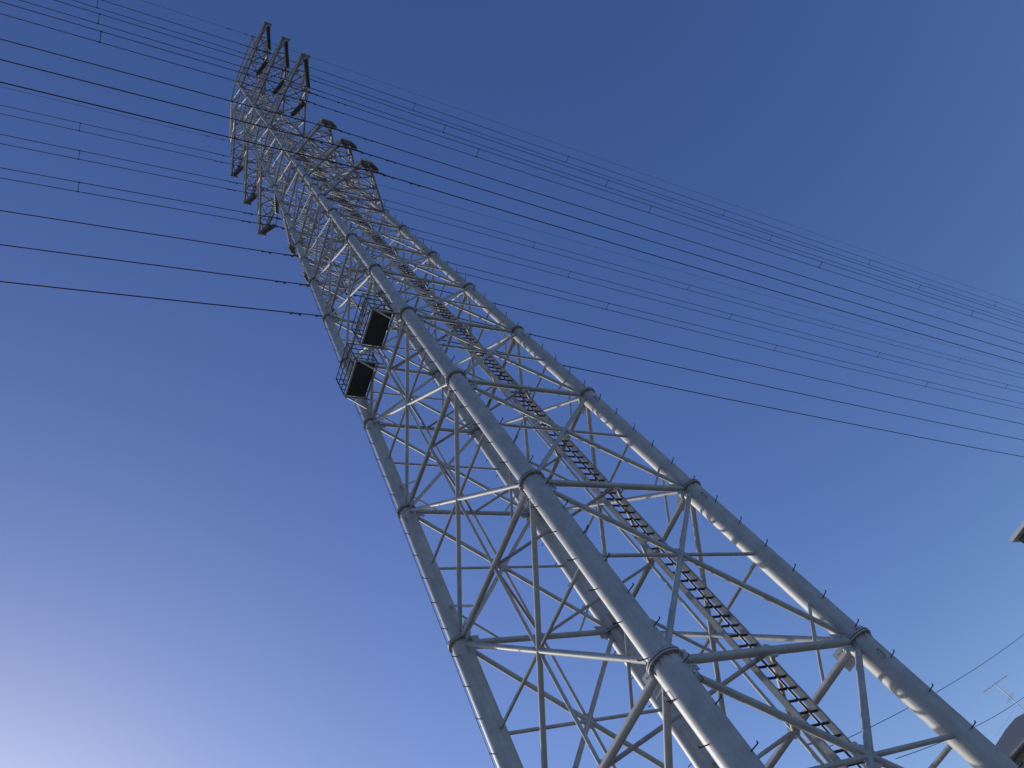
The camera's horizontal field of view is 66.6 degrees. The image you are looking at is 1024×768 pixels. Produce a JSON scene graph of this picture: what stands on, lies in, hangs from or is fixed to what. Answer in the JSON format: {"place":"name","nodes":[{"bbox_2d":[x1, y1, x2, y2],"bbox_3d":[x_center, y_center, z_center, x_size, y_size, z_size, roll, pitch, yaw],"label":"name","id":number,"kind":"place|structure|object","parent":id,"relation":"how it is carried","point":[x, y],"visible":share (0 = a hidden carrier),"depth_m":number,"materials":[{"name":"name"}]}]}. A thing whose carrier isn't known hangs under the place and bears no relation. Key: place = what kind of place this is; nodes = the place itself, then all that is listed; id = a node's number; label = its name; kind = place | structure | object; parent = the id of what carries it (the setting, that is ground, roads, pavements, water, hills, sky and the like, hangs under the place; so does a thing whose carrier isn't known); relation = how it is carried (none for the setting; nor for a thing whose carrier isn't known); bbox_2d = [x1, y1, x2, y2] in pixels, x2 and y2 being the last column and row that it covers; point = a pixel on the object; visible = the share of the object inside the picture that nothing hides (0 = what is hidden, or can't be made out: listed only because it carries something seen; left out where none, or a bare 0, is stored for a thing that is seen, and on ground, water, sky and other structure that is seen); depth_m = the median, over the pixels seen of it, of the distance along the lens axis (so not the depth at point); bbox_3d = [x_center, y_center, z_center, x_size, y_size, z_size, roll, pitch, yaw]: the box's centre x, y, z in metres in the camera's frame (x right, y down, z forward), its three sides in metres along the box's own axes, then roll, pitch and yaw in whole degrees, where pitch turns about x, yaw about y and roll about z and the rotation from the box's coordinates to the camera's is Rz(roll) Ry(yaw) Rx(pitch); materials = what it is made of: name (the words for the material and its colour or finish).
{"place":"outdoors","nodes":[
{"label":"outdoors","id":0,"kind":"place"},
{"bbox_2d":[0,0,1023,767],"label":"sky","id":1,"kind":"structure","parent":0,"point":[207,560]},
{"bbox_2d":[800,730,831,762],"bbox_3d":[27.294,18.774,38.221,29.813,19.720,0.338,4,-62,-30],"label":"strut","id":2,"kind":"object","parent":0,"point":[821,752],"visible":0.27,"depth_m":34.07,"materials":[{"name":"metal"}]},
{"bbox_2d":[829,634,1023,758],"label":"power lines","id":3,"kind":"object","parent":2,"relation":"attached to","point":[936,692],"visible":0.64,"depth_m":40.52,"materials":[{"name":"grey metal"}]},
{"bbox_2d":[995,713,1023,767],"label":"roof","id":4,"kind":"structure","parent":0,"point":[1010,742],"depth_m":43.32,"materials":[{"name":"grey"}]},
{"bbox_2d":[983,676,1023,730],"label":"tv aerial","id":5,"kind":"object","parent":4,"relation":"attached to","point":[1009,696],"visible":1,"depth_m":40.56,"materials":[{"name":"silver metal"}]},
{"bbox_2d":[1009,520,1023,543],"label":"roof","id":6,"kind":"structure","parent":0,"point":[1017,535],"depth_m":29.86,"materials":[{"name":"grey"}]},
{"label":"ground","id":7,"kind":"structure","parent":0,"visible":0},
{"bbox_2d":[229,21,1022,767],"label":"transmission tower","id":8,"kind":"structure","parent":7,"relation":"on","point":[671,681],"depth_m":19.14,"materials":[{"name":"metal"}]},
{"bbox_2d":[233,23,378,316],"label":"insulator strings","id":9,"kind":"object","parent":8,"relation":"attached to","point":[299,107],"visible":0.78,"depth_m":46.80,"materials":[{"name":"grey ceramic"}]},
{"bbox_2d":[0,0,1023,456],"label":"conductors","id":10,"kind":"object","parent":8,"relation":"attached to","point":[458,220],"visible":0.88,"depth_m":48.05,"materials":[{"name":"grey"}]}
]}

